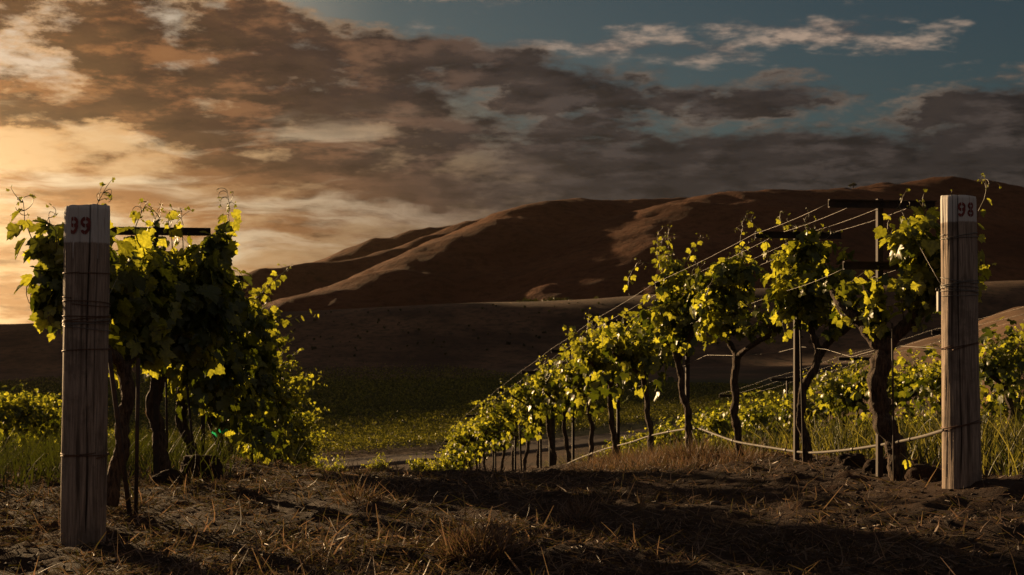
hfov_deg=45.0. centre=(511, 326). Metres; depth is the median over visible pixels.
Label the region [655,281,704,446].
trellis stake
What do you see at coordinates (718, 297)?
grapevine
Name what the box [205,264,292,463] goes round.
grapevine
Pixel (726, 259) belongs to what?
trellis wire
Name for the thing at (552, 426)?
wooden stake
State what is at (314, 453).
grapevine
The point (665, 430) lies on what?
grapevine
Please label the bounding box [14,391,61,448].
grapevine
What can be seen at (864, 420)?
grapevine
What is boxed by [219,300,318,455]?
grapevine
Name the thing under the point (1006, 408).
grapevine
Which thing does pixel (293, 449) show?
grapevine
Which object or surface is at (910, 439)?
drip hose
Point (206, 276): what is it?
grapevine
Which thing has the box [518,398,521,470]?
training rod
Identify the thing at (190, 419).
training rod
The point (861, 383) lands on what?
grapevine
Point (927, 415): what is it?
grapevine
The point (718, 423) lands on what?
grapevine
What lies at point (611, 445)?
grapevine
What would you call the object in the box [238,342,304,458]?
grapevine
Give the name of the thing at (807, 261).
grapevine
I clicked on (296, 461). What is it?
grapevine
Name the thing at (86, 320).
wooden post
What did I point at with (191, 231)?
trellis stake
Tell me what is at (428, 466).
grapevine
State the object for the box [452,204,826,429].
trellis wire
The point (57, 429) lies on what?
grapevine
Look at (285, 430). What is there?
grapevine
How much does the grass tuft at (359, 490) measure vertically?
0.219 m
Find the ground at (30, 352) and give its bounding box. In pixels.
[0,280,1023,574]
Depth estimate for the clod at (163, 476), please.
7.34 m
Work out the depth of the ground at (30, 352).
7.04 m
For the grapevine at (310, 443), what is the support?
on the ground at (30, 352)
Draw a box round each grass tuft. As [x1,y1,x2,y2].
[324,468,387,507]
[420,510,540,564]
[653,429,750,461]
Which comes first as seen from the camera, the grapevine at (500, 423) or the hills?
the grapevine at (500, 423)
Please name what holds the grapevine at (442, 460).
on the ground at (30, 352)
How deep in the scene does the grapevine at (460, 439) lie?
27.79 m
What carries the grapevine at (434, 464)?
on the ground at (30, 352)
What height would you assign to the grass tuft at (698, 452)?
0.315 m
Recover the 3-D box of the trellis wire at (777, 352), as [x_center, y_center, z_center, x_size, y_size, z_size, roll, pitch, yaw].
[1.239,1.021,14.206,0.226,1.822,16.041,0,0,-8]
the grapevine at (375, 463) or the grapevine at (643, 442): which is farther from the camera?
the grapevine at (375, 463)
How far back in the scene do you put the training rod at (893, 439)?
7.02 m
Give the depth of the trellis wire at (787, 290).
8.21 m
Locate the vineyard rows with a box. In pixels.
[0,359,868,457]
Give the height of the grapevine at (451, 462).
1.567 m
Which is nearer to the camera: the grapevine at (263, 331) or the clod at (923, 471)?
the clod at (923, 471)
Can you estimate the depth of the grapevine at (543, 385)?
16.59 m
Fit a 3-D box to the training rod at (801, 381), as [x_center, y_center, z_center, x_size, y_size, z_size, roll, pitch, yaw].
[1.973,0.482,8.410,0.043,1.052,0.014,0,0,43]
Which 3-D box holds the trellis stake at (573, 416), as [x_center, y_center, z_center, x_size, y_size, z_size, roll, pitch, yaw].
[0.831,1.225,16.687,0.620,1.850,0.070,0,0,-8]
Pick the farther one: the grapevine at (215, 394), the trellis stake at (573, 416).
the trellis stake at (573, 416)
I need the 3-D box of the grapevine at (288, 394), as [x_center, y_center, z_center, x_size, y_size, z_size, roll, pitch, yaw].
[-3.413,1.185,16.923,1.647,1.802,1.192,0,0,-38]
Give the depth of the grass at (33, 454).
8.51 m
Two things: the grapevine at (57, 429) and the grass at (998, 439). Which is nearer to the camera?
the grass at (998, 439)
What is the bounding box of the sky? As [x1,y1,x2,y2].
[0,0,1023,323]
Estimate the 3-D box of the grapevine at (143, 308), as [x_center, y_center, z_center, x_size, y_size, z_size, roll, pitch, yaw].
[-2.073,0.073,6.359,0.606,1.654,1.188,0,0,30]
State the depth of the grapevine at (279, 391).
15.65 m
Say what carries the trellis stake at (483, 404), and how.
on the ground at (30, 352)
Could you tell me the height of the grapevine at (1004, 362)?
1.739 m
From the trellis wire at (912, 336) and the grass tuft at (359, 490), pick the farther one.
the trellis wire at (912, 336)
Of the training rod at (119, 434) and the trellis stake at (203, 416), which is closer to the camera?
the training rod at (119, 434)
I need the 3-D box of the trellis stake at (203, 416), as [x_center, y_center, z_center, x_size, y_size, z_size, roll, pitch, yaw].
[-2.561,0.470,10.244,0.660,1.805,0.070,0,0,-8]
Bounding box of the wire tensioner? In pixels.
[936,287,940,310]
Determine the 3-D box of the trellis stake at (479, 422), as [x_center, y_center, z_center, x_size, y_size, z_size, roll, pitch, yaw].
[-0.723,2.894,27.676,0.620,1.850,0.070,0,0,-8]
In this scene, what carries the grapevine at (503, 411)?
on the ground at (30, 352)
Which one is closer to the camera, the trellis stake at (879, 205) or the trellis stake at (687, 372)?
the trellis stake at (879, 205)
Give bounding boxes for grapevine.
[0,383,60,451]
[0,385,61,451]
[6,177,186,506]
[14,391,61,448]
[37,400,60,447]
[110,188,242,472]
[144,266,259,454]
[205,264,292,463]
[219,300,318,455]
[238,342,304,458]
[250,354,328,453]
[264,368,318,457]
[265,361,321,431]
[270,382,315,452]
[274,408,321,460]
[277,401,331,462]
[281,407,328,461]
[283,412,321,464]
[288,431,330,466]
[292,425,326,464]
[300,433,330,467]
[304,445,321,467]
[307,454,330,469]
[307,455,323,466]
[327,454,348,470]
[360,452,391,468]
[406,453,431,471]
[419,457,444,469]
[430,454,448,469]
[434,450,459,469]
[441,446,480,469]
[443,440,473,468]
[445,420,490,468]
[445,428,486,468]
[453,415,489,470]
[465,412,518,471]
[469,386,557,470]
[469,417,508,470]
[470,400,535,470]
[497,384,561,467]
[500,373,571,465]
[525,353,585,462]
[541,344,621,459]
[560,308,647,456]
[581,308,698,452]
[596,435,627,456]
[609,432,644,450]
[623,225,708,448]
[629,417,683,450]
[633,429,655,451]
[654,415,705,447]
[676,410,715,446]
[684,217,783,457]
[693,400,741,445]
[722,389,782,441]
[738,390,792,442]
[741,211,862,464]
[760,382,838,436]
[799,357,871,433]
[822,173,1001,480]
[836,348,929,428]
[852,412,895,432]
[890,340,989,427]
[894,402,935,436]
[913,407,990,429]
[929,399,995,429]
[937,317,1023,430]
[980,378,1023,429]
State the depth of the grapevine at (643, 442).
29.38 m
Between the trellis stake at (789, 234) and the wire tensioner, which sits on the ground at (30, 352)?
the trellis stake at (789, 234)
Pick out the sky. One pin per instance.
(332, 126)
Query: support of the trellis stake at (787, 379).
on the ground at (30, 352)
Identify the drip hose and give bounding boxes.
[566,428,943,463]
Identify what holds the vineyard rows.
on the ground at (30, 352)
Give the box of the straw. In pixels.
[0,449,1023,574]
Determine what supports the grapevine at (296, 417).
on the ground at (30, 352)
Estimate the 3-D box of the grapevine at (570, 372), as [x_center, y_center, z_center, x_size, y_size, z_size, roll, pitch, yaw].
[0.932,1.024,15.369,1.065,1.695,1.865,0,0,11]
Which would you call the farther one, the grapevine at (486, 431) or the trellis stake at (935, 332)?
the grapevine at (486, 431)
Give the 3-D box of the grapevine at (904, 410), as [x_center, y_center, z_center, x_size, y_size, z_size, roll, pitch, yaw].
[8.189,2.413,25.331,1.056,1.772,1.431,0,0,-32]
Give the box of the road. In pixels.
[318,390,821,468]
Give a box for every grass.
[0,420,295,491]
[524,428,834,471]
[534,396,1023,475]
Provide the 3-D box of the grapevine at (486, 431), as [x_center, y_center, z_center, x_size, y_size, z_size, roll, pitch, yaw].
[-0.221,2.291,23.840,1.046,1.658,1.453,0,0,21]
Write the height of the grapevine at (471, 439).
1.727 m
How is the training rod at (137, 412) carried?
on the ground at (30, 352)
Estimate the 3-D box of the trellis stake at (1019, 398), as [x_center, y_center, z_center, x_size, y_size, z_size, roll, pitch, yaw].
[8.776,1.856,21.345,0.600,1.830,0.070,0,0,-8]
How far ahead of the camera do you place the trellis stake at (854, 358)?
17.77 m
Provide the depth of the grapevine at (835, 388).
18.07 m
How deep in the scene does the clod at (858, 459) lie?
7.85 m
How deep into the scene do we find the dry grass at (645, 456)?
10.06 m
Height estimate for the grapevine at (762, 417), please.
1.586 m
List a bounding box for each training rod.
[108,350,131,515]
[134,358,139,515]
[165,377,167,452]
[186,384,194,454]
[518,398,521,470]
[799,320,804,464]
[891,323,894,481]
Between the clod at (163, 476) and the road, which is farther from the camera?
the road
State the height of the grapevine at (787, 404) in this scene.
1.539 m
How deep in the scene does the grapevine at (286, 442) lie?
19.86 m
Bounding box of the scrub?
[288,294,824,359]
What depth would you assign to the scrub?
444.91 m
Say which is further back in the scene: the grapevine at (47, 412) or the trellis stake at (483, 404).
the trellis stake at (483, 404)
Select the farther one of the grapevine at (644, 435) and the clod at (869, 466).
the grapevine at (644, 435)
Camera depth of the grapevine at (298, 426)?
22.79 m
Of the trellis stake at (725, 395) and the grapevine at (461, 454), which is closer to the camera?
the trellis stake at (725, 395)
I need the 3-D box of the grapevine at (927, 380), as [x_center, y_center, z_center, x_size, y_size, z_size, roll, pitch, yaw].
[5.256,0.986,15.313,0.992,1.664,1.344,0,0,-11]
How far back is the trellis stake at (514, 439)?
22.14 m
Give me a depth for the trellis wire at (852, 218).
7.57 m
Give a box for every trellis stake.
[110,226,210,474]
[201,275,243,453]
[466,414,488,467]
[480,403,496,470]
[498,389,515,470]
[521,371,541,467]
[551,349,576,462]
[592,320,642,455]
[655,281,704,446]
[719,394,749,435]
[755,230,841,460]
[771,377,802,442]
[828,199,936,476]
[839,356,870,437]
[931,331,940,334]
[1004,382,1020,432]
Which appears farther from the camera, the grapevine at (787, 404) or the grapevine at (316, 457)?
the grapevine at (316, 457)
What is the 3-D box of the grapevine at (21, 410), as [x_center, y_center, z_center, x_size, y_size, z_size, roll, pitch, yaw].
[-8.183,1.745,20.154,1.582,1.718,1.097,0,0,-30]
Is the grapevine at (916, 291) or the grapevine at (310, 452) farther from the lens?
the grapevine at (310, 452)
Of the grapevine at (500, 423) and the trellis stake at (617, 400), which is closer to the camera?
the trellis stake at (617, 400)
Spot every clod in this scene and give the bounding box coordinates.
[150,469,190,485]
[180,454,222,479]
[835,453,865,466]
[863,458,887,473]
[904,464,941,481]
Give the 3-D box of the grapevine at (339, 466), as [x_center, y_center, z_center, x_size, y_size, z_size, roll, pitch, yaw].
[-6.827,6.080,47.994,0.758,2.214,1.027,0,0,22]
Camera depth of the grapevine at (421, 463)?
47.91 m
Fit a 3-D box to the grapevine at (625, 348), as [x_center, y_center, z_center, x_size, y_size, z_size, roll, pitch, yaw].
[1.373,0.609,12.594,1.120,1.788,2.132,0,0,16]
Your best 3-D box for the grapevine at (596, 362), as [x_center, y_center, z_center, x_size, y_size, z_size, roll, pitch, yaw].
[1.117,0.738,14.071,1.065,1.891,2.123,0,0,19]
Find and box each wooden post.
[60,204,110,546]
[940,195,981,488]
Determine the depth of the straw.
5.55 m
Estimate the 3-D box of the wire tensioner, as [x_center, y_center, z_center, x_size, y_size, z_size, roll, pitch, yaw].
[2.144,-0.136,6.220,0.025,0.123,0.024,0,0,0]
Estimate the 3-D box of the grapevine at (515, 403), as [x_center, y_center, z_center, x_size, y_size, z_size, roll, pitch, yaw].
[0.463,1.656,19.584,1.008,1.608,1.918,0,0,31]
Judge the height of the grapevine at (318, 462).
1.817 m
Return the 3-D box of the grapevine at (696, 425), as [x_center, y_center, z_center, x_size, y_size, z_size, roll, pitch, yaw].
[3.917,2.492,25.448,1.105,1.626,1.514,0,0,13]
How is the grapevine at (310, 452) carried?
on the ground at (30, 352)
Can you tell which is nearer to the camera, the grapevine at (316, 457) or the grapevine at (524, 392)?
the grapevine at (524, 392)
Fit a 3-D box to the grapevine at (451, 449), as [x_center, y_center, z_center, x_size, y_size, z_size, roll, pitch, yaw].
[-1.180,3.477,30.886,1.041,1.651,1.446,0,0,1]
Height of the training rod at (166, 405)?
0.850 m
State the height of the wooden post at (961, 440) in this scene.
1.719 m
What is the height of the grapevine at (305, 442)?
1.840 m
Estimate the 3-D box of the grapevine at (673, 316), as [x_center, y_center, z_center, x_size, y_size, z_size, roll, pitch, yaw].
[1.530,0.128,11.152,0.692,2.104,0.834,0,0,-42]
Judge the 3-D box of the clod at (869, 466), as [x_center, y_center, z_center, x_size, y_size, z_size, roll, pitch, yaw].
[2.228,0.865,7.498,0.200,0.129,0.167,0,0,0]
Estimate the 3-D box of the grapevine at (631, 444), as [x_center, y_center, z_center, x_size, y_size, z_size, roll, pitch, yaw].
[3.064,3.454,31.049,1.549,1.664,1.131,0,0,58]
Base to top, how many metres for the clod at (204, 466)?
0.240 m
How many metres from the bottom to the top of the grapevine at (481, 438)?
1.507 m
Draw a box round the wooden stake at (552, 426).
[549,408,554,465]
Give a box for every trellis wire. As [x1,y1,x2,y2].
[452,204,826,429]
[474,208,845,414]
[477,202,942,421]
[517,345,943,433]
[653,269,841,338]
[720,307,1021,393]
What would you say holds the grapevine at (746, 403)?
on the ground at (30, 352)
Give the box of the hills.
[242,176,1023,311]
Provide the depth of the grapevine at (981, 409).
22.85 m
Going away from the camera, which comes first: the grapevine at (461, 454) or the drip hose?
the drip hose
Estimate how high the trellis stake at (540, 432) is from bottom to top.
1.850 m

